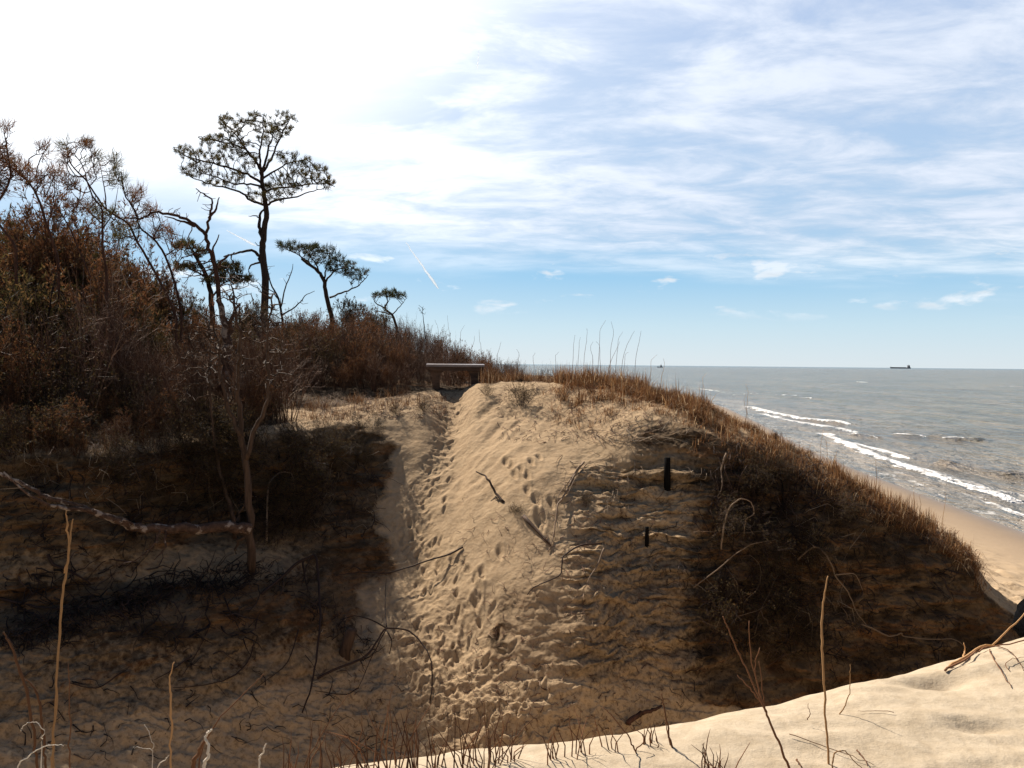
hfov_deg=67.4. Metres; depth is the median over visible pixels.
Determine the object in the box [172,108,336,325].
pine tree
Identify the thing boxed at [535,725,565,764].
grass clump
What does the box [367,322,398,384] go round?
bare shrub
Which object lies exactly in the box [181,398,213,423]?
bank shrub
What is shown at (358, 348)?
brown shrub
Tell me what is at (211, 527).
fallen log
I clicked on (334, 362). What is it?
bare shrub
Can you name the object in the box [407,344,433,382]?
bare shrub
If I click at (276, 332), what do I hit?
brown shrub
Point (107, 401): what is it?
brown shrub
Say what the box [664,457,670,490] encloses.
post
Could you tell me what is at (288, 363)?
bare shrub
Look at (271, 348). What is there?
olive shrub
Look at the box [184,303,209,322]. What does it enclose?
olive shrub
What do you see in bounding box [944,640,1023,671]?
dry stem
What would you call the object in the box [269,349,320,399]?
bare shrub
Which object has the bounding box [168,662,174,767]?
grass stalk
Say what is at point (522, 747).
grass clump
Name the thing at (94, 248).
rusty shrub
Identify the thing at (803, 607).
dark shrub
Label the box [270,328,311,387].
brown shrub
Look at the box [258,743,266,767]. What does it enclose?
pale twig
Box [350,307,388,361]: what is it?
brown shrub
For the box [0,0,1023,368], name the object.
sky
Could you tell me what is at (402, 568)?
branch
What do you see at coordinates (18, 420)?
bank shrub
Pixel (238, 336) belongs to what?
olive shrub
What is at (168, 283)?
rusty shrub
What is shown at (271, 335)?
bare shrub
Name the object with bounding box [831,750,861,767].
grass stalk
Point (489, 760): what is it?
grass clump
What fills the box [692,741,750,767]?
grass clump
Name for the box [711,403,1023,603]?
beach
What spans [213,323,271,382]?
brown shrub
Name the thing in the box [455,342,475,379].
brown shrub
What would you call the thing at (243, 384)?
bare shrub
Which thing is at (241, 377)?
bare shrub
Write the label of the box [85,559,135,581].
root
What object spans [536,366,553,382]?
bare shrub
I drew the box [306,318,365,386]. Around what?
bare shrub
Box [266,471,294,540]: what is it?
root
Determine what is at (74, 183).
sapling
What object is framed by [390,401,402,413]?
plant
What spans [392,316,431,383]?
bare shrub
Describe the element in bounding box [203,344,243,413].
brown shrub
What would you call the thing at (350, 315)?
bare shrub
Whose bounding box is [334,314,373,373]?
brown shrub
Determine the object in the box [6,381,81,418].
bank shrub
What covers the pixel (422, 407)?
plant
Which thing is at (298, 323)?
brown shrub
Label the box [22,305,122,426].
tall shrub
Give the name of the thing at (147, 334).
olive shrub
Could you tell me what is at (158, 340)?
olive shrub
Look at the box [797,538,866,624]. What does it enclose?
root
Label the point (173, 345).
brown shrub
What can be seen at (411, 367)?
bare shrub
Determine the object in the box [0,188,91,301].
rusty shrub
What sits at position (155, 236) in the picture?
sapling
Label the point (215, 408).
bank shrub
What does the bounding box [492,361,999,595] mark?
ridge grass
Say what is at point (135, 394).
bank shrub
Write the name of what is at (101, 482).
pale roots
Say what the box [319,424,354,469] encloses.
bank shrub
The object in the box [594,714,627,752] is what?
grass clump
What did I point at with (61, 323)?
olive shrub
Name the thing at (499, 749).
grass clump
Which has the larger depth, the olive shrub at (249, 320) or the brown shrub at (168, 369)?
the olive shrub at (249, 320)
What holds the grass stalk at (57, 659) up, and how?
on the dune
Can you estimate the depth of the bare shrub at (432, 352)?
18.09 m
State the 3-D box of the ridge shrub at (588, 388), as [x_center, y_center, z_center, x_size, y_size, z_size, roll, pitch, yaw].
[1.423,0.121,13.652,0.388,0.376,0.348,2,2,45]
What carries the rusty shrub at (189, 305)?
on the ground at (440, 498)
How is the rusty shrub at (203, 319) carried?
on the ground at (440, 498)
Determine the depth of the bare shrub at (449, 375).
16.39 m
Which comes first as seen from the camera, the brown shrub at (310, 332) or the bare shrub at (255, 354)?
the bare shrub at (255, 354)
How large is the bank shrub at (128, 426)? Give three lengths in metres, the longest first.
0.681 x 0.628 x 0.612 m
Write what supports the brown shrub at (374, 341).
on the ground at (440, 498)
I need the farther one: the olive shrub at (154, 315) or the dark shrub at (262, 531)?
the olive shrub at (154, 315)
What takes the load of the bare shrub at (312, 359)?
on the ground at (440, 498)
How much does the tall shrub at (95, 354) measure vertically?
2.309 m
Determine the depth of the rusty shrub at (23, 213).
19.89 m
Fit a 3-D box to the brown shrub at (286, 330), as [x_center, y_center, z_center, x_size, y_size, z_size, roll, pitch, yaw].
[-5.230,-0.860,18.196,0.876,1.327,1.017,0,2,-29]
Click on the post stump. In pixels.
(347, 642)
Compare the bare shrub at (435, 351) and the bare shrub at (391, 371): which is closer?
the bare shrub at (391, 371)
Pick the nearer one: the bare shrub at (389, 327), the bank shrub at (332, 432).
the bank shrub at (332, 432)
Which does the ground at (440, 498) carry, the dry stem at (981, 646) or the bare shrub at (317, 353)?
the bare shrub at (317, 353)
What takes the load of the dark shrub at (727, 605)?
on the ground at (440, 498)
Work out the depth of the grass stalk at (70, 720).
2.33 m
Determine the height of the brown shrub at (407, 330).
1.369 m
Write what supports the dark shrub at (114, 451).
on the ground at (440, 498)
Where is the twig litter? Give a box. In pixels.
[314,383,712,759]
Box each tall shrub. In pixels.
[0,282,78,423]
[0,302,18,391]
[0,303,50,424]
[0,306,62,421]
[0,322,23,410]
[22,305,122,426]
[44,285,128,426]
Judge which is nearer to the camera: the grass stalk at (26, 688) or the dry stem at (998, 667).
the grass stalk at (26, 688)
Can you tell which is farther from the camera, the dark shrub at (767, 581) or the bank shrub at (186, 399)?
the bank shrub at (186, 399)
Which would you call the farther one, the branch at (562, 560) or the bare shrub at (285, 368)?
the bare shrub at (285, 368)
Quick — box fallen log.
[0,472,251,565]
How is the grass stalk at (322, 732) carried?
on the dune
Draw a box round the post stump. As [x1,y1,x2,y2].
[339,627,356,660]
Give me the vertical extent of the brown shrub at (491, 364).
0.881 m
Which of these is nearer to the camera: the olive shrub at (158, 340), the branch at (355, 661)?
the branch at (355, 661)
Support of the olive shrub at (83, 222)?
on the ground at (440, 498)
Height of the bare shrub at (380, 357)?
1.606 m
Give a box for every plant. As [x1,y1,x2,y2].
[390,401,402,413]
[414,395,433,412]
[479,383,494,396]
[507,373,542,406]
[508,501,525,515]
[577,492,592,506]
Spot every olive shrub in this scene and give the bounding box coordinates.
[0,202,44,268]
[0,208,140,312]
[0,212,95,253]
[0,228,71,262]
[0,248,111,402]
[0,277,78,390]
[0,301,69,403]
[8,208,94,256]
[48,304,123,403]
[56,279,95,324]
[80,282,138,380]
[93,284,167,343]
[114,309,171,389]
[118,258,208,347]
[120,264,174,298]
[126,322,183,370]
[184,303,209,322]
[214,321,259,366]
[232,303,260,337]
[233,294,270,335]
[243,335,289,377]
[288,313,312,334]
[325,292,374,330]
[362,304,392,337]
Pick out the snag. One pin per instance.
(227, 332)
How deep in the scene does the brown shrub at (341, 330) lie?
17.99 m
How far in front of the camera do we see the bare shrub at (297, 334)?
17.36 m
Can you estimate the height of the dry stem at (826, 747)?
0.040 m
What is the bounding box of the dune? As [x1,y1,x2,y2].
[335,637,1023,767]
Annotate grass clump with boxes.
[282,739,298,767]
[306,721,355,767]
[317,690,391,767]
[325,731,371,767]
[336,705,401,767]
[339,713,367,767]
[385,703,418,767]
[389,697,435,767]
[420,721,448,767]
[425,704,483,767]
[441,726,526,767]
[454,714,483,765]
[484,698,534,765]
[494,723,532,762]
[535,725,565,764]
[568,709,594,759]
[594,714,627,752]
[642,722,658,747]
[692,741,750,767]
[701,731,720,767]
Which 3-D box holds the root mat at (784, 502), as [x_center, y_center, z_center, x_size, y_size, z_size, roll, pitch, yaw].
[17.412,3.693,38.952,10.362,6.933,66.530,1,2,24]
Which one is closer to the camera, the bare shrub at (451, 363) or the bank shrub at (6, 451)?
the bank shrub at (6, 451)
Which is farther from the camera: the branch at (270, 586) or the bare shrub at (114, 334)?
the bare shrub at (114, 334)
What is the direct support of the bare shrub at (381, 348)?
on the ground at (440, 498)
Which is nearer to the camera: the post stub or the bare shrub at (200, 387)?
the post stub
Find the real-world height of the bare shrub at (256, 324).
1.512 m
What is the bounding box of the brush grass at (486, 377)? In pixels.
[3,361,553,445]
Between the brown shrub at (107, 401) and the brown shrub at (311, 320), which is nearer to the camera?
the brown shrub at (107, 401)
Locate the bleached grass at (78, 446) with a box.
[0,406,375,584]
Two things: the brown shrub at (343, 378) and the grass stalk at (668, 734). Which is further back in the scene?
the brown shrub at (343, 378)
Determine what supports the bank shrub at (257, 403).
on the ground at (440, 498)
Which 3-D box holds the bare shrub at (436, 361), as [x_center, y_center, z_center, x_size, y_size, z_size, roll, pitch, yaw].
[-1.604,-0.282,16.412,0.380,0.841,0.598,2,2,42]
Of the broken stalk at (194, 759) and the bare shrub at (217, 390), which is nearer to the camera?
the broken stalk at (194, 759)
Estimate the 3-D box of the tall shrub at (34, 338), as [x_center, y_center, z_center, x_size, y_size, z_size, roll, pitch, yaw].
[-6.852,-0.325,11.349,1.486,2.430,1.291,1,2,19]
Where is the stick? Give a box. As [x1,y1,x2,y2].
[476,471,504,502]
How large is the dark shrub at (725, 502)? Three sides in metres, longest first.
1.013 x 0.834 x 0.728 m
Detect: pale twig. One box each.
[135,726,153,767]
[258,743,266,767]
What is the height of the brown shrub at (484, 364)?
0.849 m
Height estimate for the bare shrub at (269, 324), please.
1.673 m
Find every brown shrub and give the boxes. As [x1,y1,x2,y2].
[97,385,128,427]
[126,275,178,339]
[131,347,189,400]
[135,346,190,398]
[150,363,192,412]
[152,319,197,381]
[170,313,202,361]
[173,348,202,395]
[200,315,221,344]
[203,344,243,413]
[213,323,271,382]
[263,320,285,349]
[267,307,306,335]
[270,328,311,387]
[276,323,295,342]
[282,313,325,377]
[293,312,340,375]
[295,309,337,348]
[306,307,321,324]
[309,307,336,358]
[317,322,348,375]
[320,313,346,359]
[321,316,363,351]
[323,342,350,380]
[330,356,356,390]
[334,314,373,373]
[335,322,388,388]
[342,331,379,383]
[344,343,375,391]
[348,302,386,332]
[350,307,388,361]
[362,322,392,380]
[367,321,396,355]
[374,328,414,385]
[377,360,395,390]
[384,346,406,384]
[391,345,417,378]
[397,323,421,343]
[421,324,452,360]
[431,348,455,377]
[440,337,472,378]
[446,347,477,385]
[454,371,468,385]
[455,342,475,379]
[463,362,472,385]
[473,354,493,381]
[481,355,499,372]
[498,358,515,372]
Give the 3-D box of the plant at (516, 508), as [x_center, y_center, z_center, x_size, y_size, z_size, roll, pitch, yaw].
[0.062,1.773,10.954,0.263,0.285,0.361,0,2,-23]
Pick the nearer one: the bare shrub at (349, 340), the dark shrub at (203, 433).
the dark shrub at (203, 433)
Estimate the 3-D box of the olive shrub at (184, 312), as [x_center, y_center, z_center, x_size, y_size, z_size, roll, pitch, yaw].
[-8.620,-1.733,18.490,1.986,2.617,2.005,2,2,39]
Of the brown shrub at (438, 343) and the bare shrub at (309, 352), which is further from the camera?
the brown shrub at (438, 343)
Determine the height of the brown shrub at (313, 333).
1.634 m
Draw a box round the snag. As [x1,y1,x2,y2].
[215,297,240,391]
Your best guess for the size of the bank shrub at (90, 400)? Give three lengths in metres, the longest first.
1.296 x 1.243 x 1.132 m
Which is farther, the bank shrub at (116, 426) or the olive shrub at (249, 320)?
the olive shrub at (249, 320)
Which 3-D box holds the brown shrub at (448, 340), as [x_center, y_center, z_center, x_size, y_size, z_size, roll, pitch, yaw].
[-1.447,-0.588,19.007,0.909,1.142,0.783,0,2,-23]
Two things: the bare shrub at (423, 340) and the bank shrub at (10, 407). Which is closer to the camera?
the bank shrub at (10, 407)
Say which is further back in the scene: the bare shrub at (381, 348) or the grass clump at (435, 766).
the bare shrub at (381, 348)
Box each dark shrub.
[84,423,151,490]
[104,430,169,504]
[156,398,214,459]
[173,404,236,467]
[208,414,284,490]
[210,409,268,466]
[225,514,297,554]
[274,425,344,501]
[694,571,754,645]
[703,488,758,550]
[738,550,809,633]
[740,450,779,498]
[744,511,808,574]
[768,446,803,486]
[769,573,831,642]
[781,514,843,578]
[786,607,831,665]
[821,483,869,527]
[893,541,923,578]
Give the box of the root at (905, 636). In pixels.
[861,623,966,647]
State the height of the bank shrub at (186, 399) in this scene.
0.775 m
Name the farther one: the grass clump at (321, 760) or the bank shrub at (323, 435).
the bank shrub at (323, 435)
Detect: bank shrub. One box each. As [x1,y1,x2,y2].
[0,375,29,423]
[0,402,27,446]
[0,404,58,462]
[0,405,13,441]
[0,405,35,475]
[3,408,35,441]
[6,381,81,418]
[16,406,57,443]
[22,394,96,455]
[26,393,99,453]
[28,399,107,446]
[47,401,98,442]
[49,378,116,423]
[80,407,108,437]
[85,399,109,425]
[89,366,155,424]
[90,418,132,443]
[93,408,140,445]
[108,370,193,429]
[109,397,160,431]
[116,382,193,440]
[161,388,197,422]
[171,397,200,427]
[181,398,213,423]
[183,390,230,429]
[194,393,228,431]
[195,396,237,443]
[208,407,249,441]
[220,368,282,425]
[225,401,272,449]
[229,370,296,425]
[244,382,289,417]
[273,414,309,458]
[279,426,326,479]
[309,416,340,456]
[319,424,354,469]
[321,418,348,442]
[336,410,375,439]
[343,433,369,463]
[356,438,383,463]
[363,413,390,435]
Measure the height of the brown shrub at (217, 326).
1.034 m
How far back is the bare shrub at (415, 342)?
18.96 m
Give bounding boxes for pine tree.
[168,236,256,325]
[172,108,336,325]
[276,239,370,324]
[371,285,406,328]
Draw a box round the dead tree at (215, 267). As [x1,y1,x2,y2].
[130,188,245,356]
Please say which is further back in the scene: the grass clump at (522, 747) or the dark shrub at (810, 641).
the dark shrub at (810, 641)
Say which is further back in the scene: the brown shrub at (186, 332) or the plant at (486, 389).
the brown shrub at (186, 332)
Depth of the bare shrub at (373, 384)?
15.58 m
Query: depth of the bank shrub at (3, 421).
9.99 m
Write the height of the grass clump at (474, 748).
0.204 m
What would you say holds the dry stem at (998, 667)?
on the dune
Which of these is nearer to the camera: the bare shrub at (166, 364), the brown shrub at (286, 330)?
the bare shrub at (166, 364)
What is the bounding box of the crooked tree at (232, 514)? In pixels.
[164,309,236,538]
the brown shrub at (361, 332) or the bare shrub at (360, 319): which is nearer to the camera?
the brown shrub at (361, 332)
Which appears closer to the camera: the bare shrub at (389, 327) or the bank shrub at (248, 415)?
the bank shrub at (248, 415)
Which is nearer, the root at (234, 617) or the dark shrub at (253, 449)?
the root at (234, 617)
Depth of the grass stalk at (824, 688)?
2.83 m
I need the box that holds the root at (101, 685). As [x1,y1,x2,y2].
[70,671,122,688]
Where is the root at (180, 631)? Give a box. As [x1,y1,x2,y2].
[170,616,185,652]
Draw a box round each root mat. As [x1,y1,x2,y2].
[0,438,399,760]
[645,437,974,705]
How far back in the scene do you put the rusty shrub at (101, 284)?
14.10 m
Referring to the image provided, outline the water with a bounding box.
[494,364,1023,532]
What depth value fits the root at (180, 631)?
8.92 m
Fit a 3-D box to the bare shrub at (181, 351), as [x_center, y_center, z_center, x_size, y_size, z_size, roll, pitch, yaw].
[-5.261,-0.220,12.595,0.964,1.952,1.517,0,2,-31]
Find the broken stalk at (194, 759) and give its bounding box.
[191,731,211,767]
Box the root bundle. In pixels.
[548,461,586,551]
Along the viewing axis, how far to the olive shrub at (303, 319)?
20.63 m
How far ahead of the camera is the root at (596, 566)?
10.05 m
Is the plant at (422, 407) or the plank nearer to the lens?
the plank
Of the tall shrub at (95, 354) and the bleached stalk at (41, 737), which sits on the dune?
the bleached stalk at (41, 737)
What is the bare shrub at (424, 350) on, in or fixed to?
on the ground at (440, 498)
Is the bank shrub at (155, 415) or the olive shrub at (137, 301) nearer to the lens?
the bank shrub at (155, 415)
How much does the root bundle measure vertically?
1.072 m
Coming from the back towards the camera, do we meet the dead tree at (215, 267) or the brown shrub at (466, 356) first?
the brown shrub at (466, 356)
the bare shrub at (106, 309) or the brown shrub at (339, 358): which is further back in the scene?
the brown shrub at (339, 358)
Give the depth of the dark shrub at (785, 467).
11.12 m
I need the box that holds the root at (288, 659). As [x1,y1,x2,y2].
[256,629,298,688]
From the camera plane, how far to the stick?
11.47 m
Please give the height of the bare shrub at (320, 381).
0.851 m
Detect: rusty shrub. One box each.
[0,174,176,375]
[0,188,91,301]
[0,202,71,267]
[12,234,130,286]
[32,237,185,394]
[70,219,131,263]
[85,228,188,328]
[167,281,215,349]
[187,315,221,360]
[190,312,210,343]
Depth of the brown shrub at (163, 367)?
13.28 m
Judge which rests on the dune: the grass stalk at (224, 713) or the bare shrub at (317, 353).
the grass stalk at (224, 713)
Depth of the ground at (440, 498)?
10.14 m
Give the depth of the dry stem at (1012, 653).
3.77 m
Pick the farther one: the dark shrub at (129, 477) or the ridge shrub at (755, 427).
the ridge shrub at (755, 427)
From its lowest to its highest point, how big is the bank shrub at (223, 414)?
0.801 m
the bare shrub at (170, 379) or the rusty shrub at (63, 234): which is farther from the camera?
the rusty shrub at (63, 234)
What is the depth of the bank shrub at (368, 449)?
12.62 m
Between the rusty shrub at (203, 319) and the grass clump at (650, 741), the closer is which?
the grass clump at (650, 741)
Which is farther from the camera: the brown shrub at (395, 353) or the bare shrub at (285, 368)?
the brown shrub at (395, 353)
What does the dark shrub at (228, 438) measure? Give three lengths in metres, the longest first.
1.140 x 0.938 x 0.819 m
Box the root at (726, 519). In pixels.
[720,498,754,548]
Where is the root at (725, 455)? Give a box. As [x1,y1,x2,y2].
[717,453,726,496]
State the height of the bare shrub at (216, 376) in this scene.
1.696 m
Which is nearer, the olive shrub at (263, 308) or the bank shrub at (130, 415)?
the bank shrub at (130, 415)
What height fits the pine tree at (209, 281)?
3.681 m
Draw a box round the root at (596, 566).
[583,548,604,589]
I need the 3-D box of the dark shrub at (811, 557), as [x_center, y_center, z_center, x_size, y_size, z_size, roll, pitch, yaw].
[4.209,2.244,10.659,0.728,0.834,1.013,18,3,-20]
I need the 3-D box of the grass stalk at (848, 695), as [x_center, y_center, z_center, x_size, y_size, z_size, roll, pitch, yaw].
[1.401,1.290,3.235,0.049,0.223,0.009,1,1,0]
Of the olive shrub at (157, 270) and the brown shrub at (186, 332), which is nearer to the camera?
the brown shrub at (186, 332)
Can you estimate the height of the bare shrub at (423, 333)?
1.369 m
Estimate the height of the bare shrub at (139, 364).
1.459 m
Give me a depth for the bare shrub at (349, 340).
16.31 m
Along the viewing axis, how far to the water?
109.01 m
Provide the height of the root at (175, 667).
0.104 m
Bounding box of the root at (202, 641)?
[181,581,224,676]
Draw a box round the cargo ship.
[890,364,910,368]
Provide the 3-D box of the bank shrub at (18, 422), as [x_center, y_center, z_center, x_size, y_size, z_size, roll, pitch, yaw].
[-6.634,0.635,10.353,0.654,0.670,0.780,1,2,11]
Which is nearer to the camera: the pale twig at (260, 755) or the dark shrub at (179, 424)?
the pale twig at (260, 755)
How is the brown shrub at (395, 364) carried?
on the ground at (440, 498)
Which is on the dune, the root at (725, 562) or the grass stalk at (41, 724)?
the grass stalk at (41, 724)
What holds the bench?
on the ground at (440, 498)
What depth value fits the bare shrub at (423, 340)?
19.96 m
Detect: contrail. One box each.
[226,230,255,245]
[406,243,438,288]
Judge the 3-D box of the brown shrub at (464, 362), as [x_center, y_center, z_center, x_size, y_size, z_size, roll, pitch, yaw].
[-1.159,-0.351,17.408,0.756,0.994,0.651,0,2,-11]
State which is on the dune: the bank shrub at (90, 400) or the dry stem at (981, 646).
the dry stem at (981, 646)
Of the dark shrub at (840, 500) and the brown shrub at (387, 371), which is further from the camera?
the brown shrub at (387, 371)
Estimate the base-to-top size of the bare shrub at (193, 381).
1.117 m
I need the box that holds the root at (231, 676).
[173,619,256,687]
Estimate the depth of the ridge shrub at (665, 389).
13.06 m
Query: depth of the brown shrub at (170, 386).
12.42 m
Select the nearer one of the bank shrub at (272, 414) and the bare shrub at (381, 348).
the bank shrub at (272, 414)
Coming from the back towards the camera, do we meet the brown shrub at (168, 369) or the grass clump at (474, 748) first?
the brown shrub at (168, 369)
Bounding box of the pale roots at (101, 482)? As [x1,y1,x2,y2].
[0,391,903,665]
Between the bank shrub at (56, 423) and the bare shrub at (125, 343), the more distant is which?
the bare shrub at (125, 343)
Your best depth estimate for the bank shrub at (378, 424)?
13.19 m
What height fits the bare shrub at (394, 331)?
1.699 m
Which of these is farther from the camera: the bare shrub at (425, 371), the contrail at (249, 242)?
the contrail at (249, 242)
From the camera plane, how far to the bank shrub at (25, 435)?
9.97 m
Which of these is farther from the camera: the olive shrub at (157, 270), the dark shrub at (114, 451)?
the olive shrub at (157, 270)
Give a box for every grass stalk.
[3,632,38,767]
[25,679,46,767]
[50,510,73,767]
[67,663,71,767]
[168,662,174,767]
[198,674,263,767]
[304,694,349,767]
[603,707,645,752]
[661,694,672,747]
[820,576,829,764]
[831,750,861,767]
[839,666,850,714]
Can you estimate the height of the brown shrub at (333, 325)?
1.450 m
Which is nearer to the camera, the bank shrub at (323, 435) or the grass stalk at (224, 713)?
the grass stalk at (224, 713)
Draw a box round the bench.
[426,364,484,389]
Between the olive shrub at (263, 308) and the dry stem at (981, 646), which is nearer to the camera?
the dry stem at (981, 646)
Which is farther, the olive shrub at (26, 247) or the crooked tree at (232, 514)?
the olive shrub at (26, 247)
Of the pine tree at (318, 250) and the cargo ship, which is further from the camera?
the cargo ship
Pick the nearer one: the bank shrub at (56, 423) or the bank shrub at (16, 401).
the bank shrub at (56, 423)
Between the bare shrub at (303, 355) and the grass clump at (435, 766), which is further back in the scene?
the bare shrub at (303, 355)
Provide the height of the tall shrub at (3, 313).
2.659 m
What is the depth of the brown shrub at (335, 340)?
17.30 m
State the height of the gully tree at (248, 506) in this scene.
3.952 m
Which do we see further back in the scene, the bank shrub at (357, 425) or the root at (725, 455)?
the bank shrub at (357, 425)
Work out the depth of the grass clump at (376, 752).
2.79 m
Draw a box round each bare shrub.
[36,231,169,408]
[56,292,162,417]
[87,299,154,408]
[99,311,164,426]
[101,333,172,402]
[124,325,177,415]
[133,327,204,422]
[148,343,189,411]
[161,318,218,412]
[176,363,211,407]
[177,349,222,418]
[186,328,234,411]
[186,330,222,377]
[212,370,229,415]
[213,312,306,421]
[217,293,282,419]
[218,338,269,421]
[221,355,265,405]
[239,305,277,347]
[247,305,324,423]
[257,298,288,347]
[260,321,290,347]
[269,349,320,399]
[270,343,299,396]
[276,322,315,383]
[282,314,318,373]
[283,321,327,385]
[295,312,315,346]
[297,335,313,381]
[299,337,323,381]
[302,323,346,386]
[304,353,317,390]
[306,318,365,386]
[309,356,328,391]
[320,315,376,386]
[324,351,345,390]
[325,310,370,378]
[339,309,361,324]
[349,306,372,339]
[356,323,401,387]
[358,325,395,381]
[359,347,386,390]
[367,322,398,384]
[378,363,403,391]
[381,305,401,350]
[381,315,412,371]
[385,321,412,382]
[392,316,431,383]
[396,359,414,389]
[397,342,420,384]
[401,323,422,373]
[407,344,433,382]
[409,325,432,377]
[412,325,429,364]
[412,331,429,373]
[412,345,429,385]
[413,324,433,350]
[416,326,447,380]
[420,362,432,384]
[424,339,442,363]
[427,354,447,378]
[439,347,461,385]
[442,340,461,385]
[504,365,513,380]
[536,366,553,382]
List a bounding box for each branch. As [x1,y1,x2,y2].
[0,597,79,609]
[46,554,90,584]
[261,554,321,712]
[315,579,432,702]
[335,546,462,575]
[527,543,601,594]
[625,705,661,725]
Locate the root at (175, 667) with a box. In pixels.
[154,655,191,679]
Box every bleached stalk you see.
[17,744,63,767]
[20,722,44,767]
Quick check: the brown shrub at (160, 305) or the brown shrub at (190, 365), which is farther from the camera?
the brown shrub at (160, 305)
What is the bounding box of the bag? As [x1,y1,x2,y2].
[1012,599,1023,637]
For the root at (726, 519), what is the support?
on the ground at (440, 498)
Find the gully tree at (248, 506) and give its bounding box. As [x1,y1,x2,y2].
[183,279,294,574]
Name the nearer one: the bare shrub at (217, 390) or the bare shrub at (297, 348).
the bare shrub at (217, 390)
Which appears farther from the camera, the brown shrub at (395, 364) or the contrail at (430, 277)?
the contrail at (430, 277)
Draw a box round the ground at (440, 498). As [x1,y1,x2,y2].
[0,326,1021,767]
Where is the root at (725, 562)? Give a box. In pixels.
[693,539,775,587]
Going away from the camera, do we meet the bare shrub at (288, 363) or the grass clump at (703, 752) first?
the grass clump at (703, 752)
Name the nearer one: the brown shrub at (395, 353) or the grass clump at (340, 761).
the grass clump at (340, 761)
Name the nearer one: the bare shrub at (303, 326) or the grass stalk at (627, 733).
the grass stalk at (627, 733)
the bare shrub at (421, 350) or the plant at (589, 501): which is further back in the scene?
the bare shrub at (421, 350)
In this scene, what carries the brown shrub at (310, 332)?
on the ground at (440, 498)
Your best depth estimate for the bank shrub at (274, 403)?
12.99 m
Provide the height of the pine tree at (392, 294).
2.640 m
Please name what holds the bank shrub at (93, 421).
on the ground at (440, 498)
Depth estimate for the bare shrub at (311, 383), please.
15.60 m
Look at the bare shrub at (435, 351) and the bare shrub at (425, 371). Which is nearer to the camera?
the bare shrub at (425, 371)
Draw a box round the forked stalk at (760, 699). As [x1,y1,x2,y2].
[722,616,789,767]
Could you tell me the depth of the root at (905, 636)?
10.54 m
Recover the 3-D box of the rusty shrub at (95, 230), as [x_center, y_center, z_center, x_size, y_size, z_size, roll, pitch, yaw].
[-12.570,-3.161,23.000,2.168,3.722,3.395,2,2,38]
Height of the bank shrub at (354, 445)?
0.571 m
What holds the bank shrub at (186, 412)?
on the ground at (440, 498)
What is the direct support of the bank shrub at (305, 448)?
on the ground at (440, 498)
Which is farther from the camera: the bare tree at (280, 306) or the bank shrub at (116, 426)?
the bare tree at (280, 306)
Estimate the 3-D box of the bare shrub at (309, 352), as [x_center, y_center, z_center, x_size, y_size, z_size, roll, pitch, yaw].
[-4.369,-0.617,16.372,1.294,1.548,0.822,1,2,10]
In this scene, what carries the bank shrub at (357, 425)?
on the ground at (440, 498)
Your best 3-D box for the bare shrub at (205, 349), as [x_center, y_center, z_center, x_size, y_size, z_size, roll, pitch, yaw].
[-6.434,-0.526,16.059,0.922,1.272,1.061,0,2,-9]
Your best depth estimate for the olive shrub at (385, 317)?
24.79 m
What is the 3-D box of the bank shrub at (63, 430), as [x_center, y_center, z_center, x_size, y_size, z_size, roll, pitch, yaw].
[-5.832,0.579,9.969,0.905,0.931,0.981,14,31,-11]
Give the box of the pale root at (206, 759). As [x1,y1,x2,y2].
[202,729,212,767]
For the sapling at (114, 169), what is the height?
3.774 m
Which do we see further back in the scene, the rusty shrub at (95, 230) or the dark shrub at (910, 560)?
the rusty shrub at (95, 230)
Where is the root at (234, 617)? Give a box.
[223,597,260,634]
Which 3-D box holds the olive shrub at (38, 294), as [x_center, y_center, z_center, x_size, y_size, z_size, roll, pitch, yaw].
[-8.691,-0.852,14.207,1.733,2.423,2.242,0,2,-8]
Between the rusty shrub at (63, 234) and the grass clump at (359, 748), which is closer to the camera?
the grass clump at (359, 748)
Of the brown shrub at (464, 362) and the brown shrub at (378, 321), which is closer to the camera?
the brown shrub at (464, 362)
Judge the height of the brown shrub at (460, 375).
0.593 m
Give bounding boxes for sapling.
[0,112,19,283]
[0,133,90,298]
[51,129,177,348]
[51,132,117,307]
[121,173,183,342]
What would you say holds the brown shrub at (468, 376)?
on the ground at (440, 498)
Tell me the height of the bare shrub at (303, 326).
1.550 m
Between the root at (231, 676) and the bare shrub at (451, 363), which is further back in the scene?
the bare shrub at (451, 363)
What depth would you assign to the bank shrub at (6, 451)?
9.34 m
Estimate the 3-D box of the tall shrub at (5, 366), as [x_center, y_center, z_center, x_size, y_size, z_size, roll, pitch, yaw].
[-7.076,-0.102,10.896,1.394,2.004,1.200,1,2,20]
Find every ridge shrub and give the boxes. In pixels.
[582,383,600,396]
[658,388,676,400]
[748,422,761,431]
[789,440,801,452]
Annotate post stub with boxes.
[645,527,648,547]
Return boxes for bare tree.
[262,266,313,331]
[418,306,425,339]
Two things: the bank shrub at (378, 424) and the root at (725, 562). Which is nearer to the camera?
the root at (725, 562)
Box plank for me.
[522,514,551,545]
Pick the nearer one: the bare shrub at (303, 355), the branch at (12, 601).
the branch at (12, 601)
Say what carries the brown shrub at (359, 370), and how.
on the ground at (440, 498)
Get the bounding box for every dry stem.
[789,734,873,764]
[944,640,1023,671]
[948,613,1023,665]
[989,649,1011,687]
[996,646,1023,670]
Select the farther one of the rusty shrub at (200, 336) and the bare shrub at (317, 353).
the rusty shrub at (200, 336)
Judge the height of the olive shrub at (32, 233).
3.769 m
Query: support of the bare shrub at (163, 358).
on the ground at (440, 498)
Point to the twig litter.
(415, 414)
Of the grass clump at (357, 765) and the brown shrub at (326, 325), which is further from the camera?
the brown shrub at (326, 325)
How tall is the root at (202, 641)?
0.711 m

